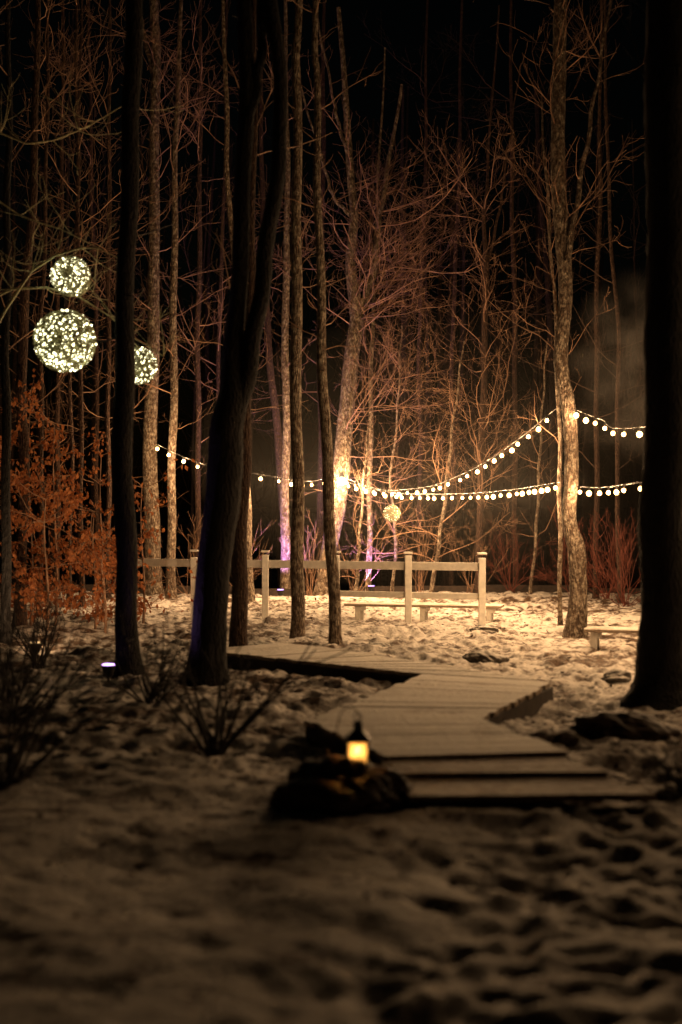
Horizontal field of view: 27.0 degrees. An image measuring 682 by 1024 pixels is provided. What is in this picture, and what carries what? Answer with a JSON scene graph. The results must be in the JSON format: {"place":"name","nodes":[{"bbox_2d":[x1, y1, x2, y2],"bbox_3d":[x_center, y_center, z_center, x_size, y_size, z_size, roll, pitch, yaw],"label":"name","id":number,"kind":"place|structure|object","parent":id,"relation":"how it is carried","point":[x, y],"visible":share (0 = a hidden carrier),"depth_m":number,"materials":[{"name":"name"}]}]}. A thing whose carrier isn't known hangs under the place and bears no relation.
{"place":"outdoors","nodes":[
{"label":"outdoors","id":0,"kind":"place"},
{"bbox_2d":[0,0,647,508],"label":"sky","id":1,"kind":"structure","parent":0,"point":[402,21],"materials":[{"name":"black"}]},
{"bbox_2d":[0,508,681,1023],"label":"snow ground","id":2,"kind":"structure","parent":0,"point":[270,944],"depth_m":7.04,"materials":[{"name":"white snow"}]},
{"bbox_2d":[0,368,79,625],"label":"beech sapling","id":3,"kind":"object","parent":2,"relation":"on","point":[46,447],"visible":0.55,"depth_m":20.59,"materials":[{"name":"orange plant"}]},
{"bbox_2d":[1,576,84,668],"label":"bare shrub","id":4,"kind":"object","parent":2,"relation":"on","point":[49,640],"visible":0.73,"depth_m":15.47,"materials":[{"name":"brown plant"}]},
{"bbox_2d":[0,378,95,624],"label":"beech sapling","id":5,"kind":"object","parent":2,"relation":"on","point":[35,490],"visible":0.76,"depth_m":20.17,"materials":[{"name":"orange plant"}]},
{"bbox_2d":[0,0,103,643],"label":"maple tree","id":6,"kind":"object","parent":2,"relation":"on","point":[6,555],"visible":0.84,"depth_m":17.46,"materials":[{"name":"brown plant"}]},
{"bbox_2d":[0,436,107,630],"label":"beech sapling","id":7,"kind":"object","parent":2,"relation":"on","point":[21,571],"visible":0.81,"depth_m":19.18,"materials":[{"name":"orange plant"}]},
{"bbox_2d":[0,559,109,726],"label":"bare shrub","id":8,"kind":"object","parent":2,"relation":"on","point":[22,690],"visible":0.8,"depth_m":11.24,"materials":[{"name":"brown plant"}]},
{"bbox_2d":[0,0,116,625],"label":"maple tree","id":9,"kind":"object","parent":2,"relation":"on","point":[23,438],"visible":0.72,"depth_m":20.45,"materials":[{"name":"red plant"}]},
{"bbox_2d":[0,0,124,615],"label":"maple tree","id":10,"kind":"object","parent":2,"relation":"on","point":[40,371],"visible":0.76,"depth_m":22.98,"materials":[{"name":"red plant"}]},
{"bbox_2d":[2,0,125,594],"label":"maple tree","id":11,"kind":"object","parent":2,"relation":"on","point":[57,400],"visible":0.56,"depth_m":27.96,"materials":[{"name":"red plant"}]},
{"bbox_2d":[0,74,182,355],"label":"apple tree","id":12,"kind":"object","parent":2,"relation":"on","point":[21,287],"visible":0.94,"depth_m":15.59,"materials":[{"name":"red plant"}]},
{"bbox_2d":[32,309,96,372],"bbox_3d":[-2.992,-1.944,15.398,0.686,0.874,0.685,0,0,0],"label":"twig light ball","id":13,"kind":"object","parent":12,"relation":"hanging from","point":[47,324],"visible":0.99,"depth_m":15.20,"materials":[{"name":"white"}]},
{"bbox_2d":[50,252,90,296],"bbox_3d":[-2.946,-2.605,15.499,0.443,0.510,0.442,0,0,0],"label":"twig light ball","id":14,"kind":"object","parent":12,"relation":"hanging from","point":[71,291],"visible":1,"depth_m":15.41,"materials":[{"name":"white"}]},
{"bbox_2d":[134,338,157,384],"bbox_3d":[-2.234,-1.659,15.700,0.421,0.513,0.418,0,0,0],"label":"twig light ball","id":15,"kind":"object","parent":12,"relation":"hanging from","point":[139,380],"visible":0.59,"depth_m":15.60,"materials":[{"name":"white"}]},
{"bbox_2d":[33,491,153,628],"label":"beech sapling","id":16,"kind":"object","parent":2,"relation":"on","point":[82,570],"visible":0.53,"depth_m":20.13,"materials":[{"name":"orange plant"}]},
{"bbox_2d":[0,584,190,789],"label":"bare shrub","id":17,"kind":"object","parent":2,"relation":"on","point":[10,771],"visible":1,"depth_m":8.54,"materials":[{"name":"brown plant"}]},
{"bbox_2d":[2,0,193,597],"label":"maple tree","id":18,"kind":"object","parent":2,"relation":"on","point":[107,402],"visible":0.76,"depth_m":26.97,"materials":[{"name":"red plant"}]},
{"bbox_2d":[11,0,185,606],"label":"maple tree","id":19,"kind":"object","parent":2,"relation":"on","point":[81,413],"visible":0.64,"depth_m":24.96,"materials":[{"name":"red plant"}]},
{"bbox_2d":[47,511,157,633],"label":"beech sapling","id":20,"kind":"object","parent":2,"relation":"on","point":[108,543],"visible":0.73,"depth_m":19.13,"materials":[{"name":"orange plant"}]},
{"bbox_2d":[31,0,183,580],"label":"maple tree","id":21,"kind":"object","parent":2,"relation":"on","point":[96,436],"visible":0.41,"depth_m":29.97,"materials":[{"name":"red plant"}]},
{"bbox_2d":[101,663,115,680],"bbox_3d":[-2.330,1.650,14.250,0.150,0.259,0.150,0,0,0],"label":"garden uplight","id":22,"kind":"object","parent":2,"relation":"on","point":[108,669],"visible":0.86,"depth_m":14.20,"materials":[{"name":"black metal"}]},
{"bbox_2d":[55,425,170,621],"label":"beech sapling","id":23,"kind":"object","parent":2,"relation":"on","point":[95,445],"visible":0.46,"depth_m":21.39,"materials":[{"name":"orange plant"}]},
{"bbox_2d":[38,0,190,676],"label":"pine tree","id":24,"kind":"object","parent":2,"relation":"on","point":[124,503],"visible":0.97,"depth_m":14.52,"materials":[{"name":"brown plant"}]},
{"bbox_2d":[41,0,196,603],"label":"maple tree","id":25,"kind":"object","parent":2,"relation":"on","point":[69,568],"visible":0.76,"depth_m":25.99,"materials":[{"name":"red plant"}]},
{"bbox_2d":[64,604,198,703],"bbox_3d":[-1.643,1.217,11.986,1.115,0.865,1.213,0,0,24],"label":"bare shrub","id":26,"kind":"object","parent":2,"relation":"on","point":[149,698],"visible":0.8,"depth_m":11.96,"materials":[{"name":"brown plant"}]},
{"bbox_2d":[57,0,238,595],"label":"maple tree","id":27,"kind":"object","parent":2,"relation":"on","point":[150,434],"visible":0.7,"depth_m":28.30,"materials":[{"name":"brown plant"}]},
{"bbox_2d":[100,458,196,623],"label":"beech sapling","id":28,"kind":"object","parent":2,"relation":"on","point":[142,526],"visible":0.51,"depth_m":21.43,"materials":[{"name":"orange plant"}]},
{"bbox_2d":[84,0,223,598],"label":"maple tree","id":29,"kind":"object","parent":2,"relation":"on","point":[171,533],"visible":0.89,"depth_m":27.54,"materials":[{"name":"brown plant"}]},
{"bbox_2d":[145,514,201,596],"bbox_3d":[-3.116,0.839,28.211,1.533,1.760,1.365,0,0,0],"label":"bare shrub","id":30,"kind":"object","parent":2,"relation":"on","point":[187,567],"visible":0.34,"depth_m":28.30,"materials":[{"name":"brown plant"}]},
{"bbox_2d":[141,0,272,556],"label":"maple tree","id":31,"kind":"object","parent":2,"relation":"on","point":[198,442],"visible":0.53,"depth_m":29.46,"materials":[{"name":"red plant"}]},
{"bbox_2d":[134,0,279,399],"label":"maple tree","id":32,"kind":"object","parent":2,"relation":"on","point":[219,315],"visible":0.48,"depth_m":30.97,"materials":[{"name":"red plant"}]},
{"bbox_2d":[179,0,287,686],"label":"maple tree","id":33,"kind":"object","parent":2,"relation":"on","point":[239,367],"visible":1,"depth_m":13.92,"materials":[{"name":"brown plant"}]},
{"bbox_2d":[166,0,307,602],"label":"maple tree","id":34,"kind":"object","parent":2,"relation":"on","point":[251,595],"visible":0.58,"depth_m":26.56,"materials":[{"name":"brown plant"}]},
{"bbox_2d":[229,521,271,585],"bbox_3d":[-1.845,0.937,28.026,1.428,1.586,1.253,0,0,0],"label":"bare shrub","id":35,"kind":"object","parent":2,"relation":"on","point":[258,573],"visible":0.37,"depth_m":28.10,"materials":[{"name":"brown plant"}]},
{"bbox_2d":[148,590,358,756],"bbox_3d":[-0.622,1.169,9.898,1.506,1.182,1.282,0,0,0],"label":"bare shrub","id":36,"kind":"object","parent":2,"relation":"on","point":[213,746],"visible":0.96,"depth_m":9.93,"materials":[{"name":"brown plant"}]},
{"bbox_2d":[248,640,269,644],"bbox_3d":[-1.001,1.659,17.396,0.642,0.170,0.437,0,0,0],"label":"stone","id":37,"kind":"object","parent":2,"relation":"on","point":[258,642],"visible":0.09,"depth_m":17.34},
{"bbox_2d":[189,0,330,646],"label":"maple tree","id":38,"kind":"object","parent":2,"relation":"on","point":[239,572],"visible":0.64,"depth_m":16.53,"materials":[{"name":"brown plant"}]},
{"bbox_2d":[277,589,283,595],"bbox_3d":[-1.200,1.663,28.200,0.150,0.259,0.150,0,0,0],"label":"garden uplight","id":39,"kind":"object","parent":2,"relation":"on","point":[280,592],"visible":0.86,"depth_m":28.15,"materials":[{"name":"black metal"}]},
{"bbox_2d":[231,0,332,588],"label":"maple tree","id":40,"kind":"object","parent":2,"relation":"on","point":[285,582],"visible":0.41,"depth_m":28.94,"materials":[{"name":"brown plant"}]},
{"bbox_2d":[218,70,356,581],"bbox_3d":[-1.341,-4.573,30.185,1.847,13.494,3.403,0,0,-34],"label":"maple tree","id":41,"kind":"object","parent":2,"relation":"on","point":[275,409],"visible":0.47,"depth_m":29.95,"materials":[{"name":"brown plant"}]},
{"bbox_2d":[257,0,337,638],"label":"pine tree","id":42,"kind":"object","parent":2,"relation":"on","point":[297,628],"visible":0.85,"depth_m":18.74,"materials":[{"name":"brown plant"}]},
{"bbox_2d":[277,508,324,595],"bbox_3d":[-0.698,0.814,28.631,1.201,1.822,0.854,0,0,11],"label":"bare shrub","id":43,"kind":"object","parent":2,"relation":"on","point":[312,579],"visible":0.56,"depth_m":28.55,"materials":[{"name":"brown plant"}]},
{"bbox_2d":[229,0,385,644],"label":"pine tree","id":44,"kind":"object","parent":2,"relation":"on","point":[335,631],"visible":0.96,"depth_m":17.85,"materials":[{"name":"brown plant"}]},
{"bbox_2d":[138,550,486,624],"bbox_3d":[-0.717,1.270,22.016,6.118,1.340,0.196,0,0,20],"label":"white fence","id":45,"kind":"object","parent":2,"relation":"on","point":[265,564],"visible":0.61,"depth_m":21.49,"materials":[{"name":"beige paint"}]},
{"bbox_2d":[0,584,640,595],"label":"timber edging","id":46,"kind":"object","parent":2,"relation":"on","point":[489,588],"visible":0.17,"depth_m":28.84,"materials":[{"name":"brown wood"}]},
{"bbox_2d":[0,10,645,590],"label":"distant woods","id":47,"kind":"object","parent":2,"relation":"on","point":[498,510],"visible":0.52,"depth_m":43.22,"materials":[{"name":"brown plant"}]},
{"bbox_2d":[231,0,423,560],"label":"maple tree","id":48,"kind":"object","parent":2,"relation":"on","point":[320,535],"visible":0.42,"depth_m":30.96,"materials":[{"name":"red plant"}]},
{"bbox_2d":[255,747,416,809],"bbox_3d":[-0.019,1.506,8.090,0.936,0.338,0.777,0,0,0],"label":"twig pile","id":49,"kind":"object","parent":2,"relation":"on","point":[365,772],"visible":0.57,"depth_m":7.98,"materials":[{"name":"brown wood"}]},
{"bbox_2d":[269,754,417,815],"bbox_3d":[0.018,1.563,8.113,0.854,0.361,0.752,0,0,0],"label":"boulder","id":50,"kind":"object","parent":2,"relation":"on","point":[334,794],"visible":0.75,"depth_m":7.91,"materials":[{"name":"stone"}]},
{"bbox_2d":[336,706,370,767],"bbox_3d":[0.070,1.278,8.120,0.197,0.343,0.148,0,0,0],"label":"candle lantern","id":51,"kind":"object","parent":50,"relation":"on","point":[357,739],"visible":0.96,"depth_m":8.07,"materials":[{"name":"black metal"}]},
{"bbox_2d":[305,408,420,590],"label":"birch tree","id":52,"kind":"object","parent":2,"relation":"on","point":[357,578],"visible":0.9,"depth_m":27.88,"materials":[{"name":"beige plant"}]},
{"bbox_2d":[339,530,399,590],"bbox_3d":[0.526,1.026,28.342,1.432,1.434,1.906,0,0,0],"label":"bare shrub","id":53,"kind":"object","parent":2,"relation":"on","point":[367,559],"visible":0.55,"depth_m":28.30,"materials":[{"name":"brown plant"}]},
{"bbox_2d":[368,585,374,590],"bbox_3d":[0.600,1.588,28.200,0.150,0.259,0.150,0,0,0],"label":"garden uplight","id":54,"kind":"object","parent":2,"relation":"on","point":[371,587],"visible":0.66,"depth_m":28.15,"materials":[{"name":"black metal"}]},
{"bbox_2d":[368,641,390,646],"bbox_3d":[0.430,1.662,17.600,0.383,0.116,0.306,0,0,0],"label":"stone","id":55,"kind":"object","parent":2,"relation":"on","point":[383,644],"visible":0.28,"depth_m":17.51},
{"bbox_2d":[326,47,438,590],"bbox_3d":[0.824,-3.701,28.945,2.570,11.391,2.868,0,0,10],"label":"birch tree","id":56,"kind":"object","parent":2,"relation":"on","point":[368,582],"visible":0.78,"depth_m":28.76,"materials":[{"name":"brown plant"}]},
{"bbox_2d":[311,279,489,592],"bbox_3d":[1.366,-1.388,28.461,3.602,6.713,3.310,0,0,32],"label":"birch tree","id":57,"kind":"object","parent":2,"relation":"on","point":[394,531],"visible":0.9,"depth_m":28.57,"materials":[{"name":"brown plant"}]},
{"bbox_2d":[273,7,552,595],"bbox_3d":[1.483,-4.196,28.625,5.411,12.450,5.246,0,0,36],"label":"beech tree","id":58,"kind":"object","parent":2,"relation":"on","point":[342,450],"visible":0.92,"depth_m":28.50,"materials":[{"name":"brown plant"}]},
{"bbox_2d":[155,443,338,483],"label":"string lights","id":59,"kind":"object","parent":58,"relation":"attached to","point":[253,473],"visible":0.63,"depth_m":26.61},
{"bbox_2d":[347,482,557,496],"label":"string lights","id":60,"kind":"object","parent":58,"relation":"attached to","point":[555,484],"visible":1,"depth_m":23.21},
{"bbox_2d":[344,602,503,621],"bbox_3d":[1.275,1.588,21.825,2.414,0.356,0.455,0,0,13],"label":"bench","id":61,"kind":"object","parent":2,"relation":"on","point":[360,607],"visible":0.78,"depth_m":21.68,"materials":[{"name":"brown wood"}]},
{"bbox_2d":[402,496,448,591],"bbox_3d":[1.536,0.671,28.229,1.016,1.975,1.248,0,0,-24],"label":"bare shrub","id":62,"kind":"object","parent":2,"relation":"on","point":[421,581],"visible":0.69,"depth_m":28.48,"materials":[{"name":"brown plant"}]},
{"bbox_2d":[358,0,514,585],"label":"maple tree","id":63,"kind":"object","parent":2,"relation":"on","point":[419,484],"visible":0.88,"depth_m":30.97,"materials":[{"name":"red plant"}]},
{"bbox_2d":[226,643,655,816],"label":"boardwalk","id":64,"kind":"structure","parent":2,"relation":"on","point":[440,733],"depth_m":9.95,"materials":[{"name":"brown wood"}]},
{"bbox_2d":[361,255,531,592],"bbox_3d":[2.157,-1.681,27.552,3.808,7.240,3.922,0,0,0],"label":"birch tree","id":65,"kind":"object","parent":2,"relation":"on","point":[437,556],"visible":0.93,"depth_m":27.46,"materials":[{"name":"brown plant"}]},
{"bbox_2d":[383,505,400,521],"bbox_3d":[0.917,-0.053,25.600,0.315,0.470,0.320,0,0,0],"label":"twig light ball","id":66,"kind":"object","parent":65,"relation":"hanging from","point":[392,517],"visible":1,"depth_m":25.52,"materials":[{"name":"yellow"}]},
{"bbox_2d":[382,0,552,585],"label":"maple tree","id":67,"kind":"object","parent":2,"relation":"on","point":[453,468],"visible":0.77,"depth_m":31.47,"materials":[{"name":"red plant"}]},
{"bbox_2d":[399,5,552,592],"bbox_3d":[2.550,-4.039,28.046,3.402,11.998,3.321,0,0,38],"label":"birch tree","id":68,"kind":"object","parent":2,"relation":"on","point":[483,417],"visible":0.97,"depth_m":28.15,"materials":[{"name":"twig bark"},{"name":"bark"}]},
{"bbox_2d":[433,510,519,592],"bbox_3d":[2.689,0.795,28.337,1.725,1.746,1.335,0,0,0],"label":"bare shrub","id":69,"kind":"object","parent":2,"relation":"on","point":[471,591],"visible":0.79,"depth_m":28.41,"materials":[{"name":"brown plant"}]},
{"bbox_2d":[469,625,498,633],"bbox_3d":[2.000,1.644,19.895,0.420,0.128,0.310,0,0,0],"label":"stone","id":70,"kind":"object","parent":2,"relation":"on","point":[492,629],"visible":0.67,"depth_m":19.80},
{"bbox_2d":[462,650,509,663],"bbox_3d":[1.605,1.627,15.899,0.511,0.166,0.372,0,0,27],"label":"stone","id":71,"kind":"object","parent":2,"relation":"on","point":[482,656],"visible":0.67,"depth_m":15.79,"materials":[{"name":"grey stone"}]},
{"bbox_2d":[419,0,625,584],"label":"maple tree","id":72,"kind":"object","parent":2,"relation":"on","point":[515,403],"visible":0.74,"depth_m":30.96,"materials":[{"name":"bark"},{"name":"twig bark"}]},
{"bbox_2d":[482,510,568,592],"bbox_3d":[3.630,0.818,28.576,1.837,1.716,2.727,0,0,24],"label":"red twig dogwood","id":73,"kind":"object","parent":2,"relation":"on","point":[510,584],"visible":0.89,"depth_m":28.47,"materials":[{"name":"red plant"}]},
{"bbox_2d":[493,310,584,593],"bbox_3d":[3.722,-1.170,27.988,2.097,6.187,1.260,0,0,32],"label":"birch tree","id":74,"kind":"object","parent":2,"relation":"on","point":[530,589],"visible":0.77,"depth_m":27.98,"materials":[{"name":"brown plant"}]},
{"bbox_2d":[476,61,615,625],"bbox_3d":[2.910,-2.356,21.044,2.448,8.843,1.205,0,0,36],"label":"birch tree","id":75,"kind":"object","parent":2,"relation":"on","point":[560,552],"visible":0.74,"depth_m":20.98,"materials":[{"name":"brown plant"}]},
{"bbox_2d":[471,0,644,638],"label":"oak tree","id":76,"kind":"object","parent":2,"relation":"on","point":[576,620],"visible":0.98,"depth_m":19.52,"materials":[{"name":"brown plant"}]},
{"bbox_2d":[345,408,556,492],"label":"string lights","id":77,"kind":"object","parent":76,"relation":"attached to","point":[517,440],"visible":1,"depth_m":23.31},
{"bbox_2d":[577,482,640,490],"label":"string lights","id":78,"kind":"object","parent":76,"relation":"attached to","point":[608,488],"visible":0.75,"depth_m":18.05},
{"bbox_2d":[524,505,609,594],"bbox_3d":[4.356,0.773,27.146,1.766,1.809,2.045,0,0,0],"label":"red twig dogwood","id":79,"kind":"object","parent":2,"relation":"on","point":[567,558],"visible":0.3,"depth_m":26.98,"materials":[{"name":"red plant"}]},
{"bbox_2d":[491,0,644,598],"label":"maple tree","id":80,"kind":"object","parent":2,"relation":"on","point":[596,410],"visible":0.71,"depth_m":26.96,"materials":[{"name":"brown plant"}]},
{"bbox_2d":[540,0,644,603],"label":"maple tree","id":81,"kind":"object","parent":2,"relation":"on","point":[617,435],"visible":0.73,"depth_m":25.97,"materials":[{"name":"brown bark"},{"name":"twig bark"}]},
{"bbox_2d":[545,509,640,606],"bbox_3d":[4.918,0.741,24.434,2.388,1.960,1.606,0,0,-20],"label":"red twig dogwood","id":82,"kind":"object","parent":2,"relation":"on","point":[623,578],"visible":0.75,"depth_m":24.58,"materials":[{"name":"red plant"}]},
{"bbox_2d":[563,506,637,599],"bbox_3d":[4.989,0.803,26.931,1.783,1.811,1.737,0,0,0],"label":"red twig dogwood","id":83,"kind":"object","parent":2,"relation":"on","point":[607,593],"visible":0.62,"depth_m":26.71,"materials":[{"name":"red plant"}]},
{"bbox_2d":[583,626,638,649],"bbox_3d":[3.610,1.572,16.800,1.437,0.383,0.455,0,0,16],"label":"bench","id":84,"kind":"object","parent":2,"relation":"on","point":[596,633],"visible":0.47,"depth_m":16.79,"materials":[{"name":"brown wood"}]},
{"bbox_2d":[600,669,630,683],"bbox_3d":[2.742,1.656,14.194,0.319,0.172,0.290,0,0,0],"label":"stone","id":85,"kind":"object","parent":2,"relation":"on","point":[614,675],"visible":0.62,"depth_m":14.12,"materials":[{"name":"grey stone"}]},
{"bbox_2d":[569,711,680,741],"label":"boulder","id":86,"kind":"object","parent":2,"relation":"on","point":[635,726],"visible":0.6,"depth_m":10.46,"materials":[{"name":"stone"}]},
{"bbox_2d":[619,0,681,710],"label":"oak tree","id":87,"kind":"object","parent":2,"relation":"on","point":[656,684],"visible":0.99,"depth_m":12.18,"materials":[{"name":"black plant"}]},
{"bbox_2d":[632,732,681,795],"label":"bare shrub","id":88,"kind":"object","parent":2,"relation":"on","point":[669,773],"visible":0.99,"depth_m":8.64,"materials":[{"name":"brown plant"}]},
{"bbox_2d":[572,408,644,431],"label":"string lights","id":89,"kind":"object","parent":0,"point":[623,430],"visible":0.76,"depth_m":18.11}
]}

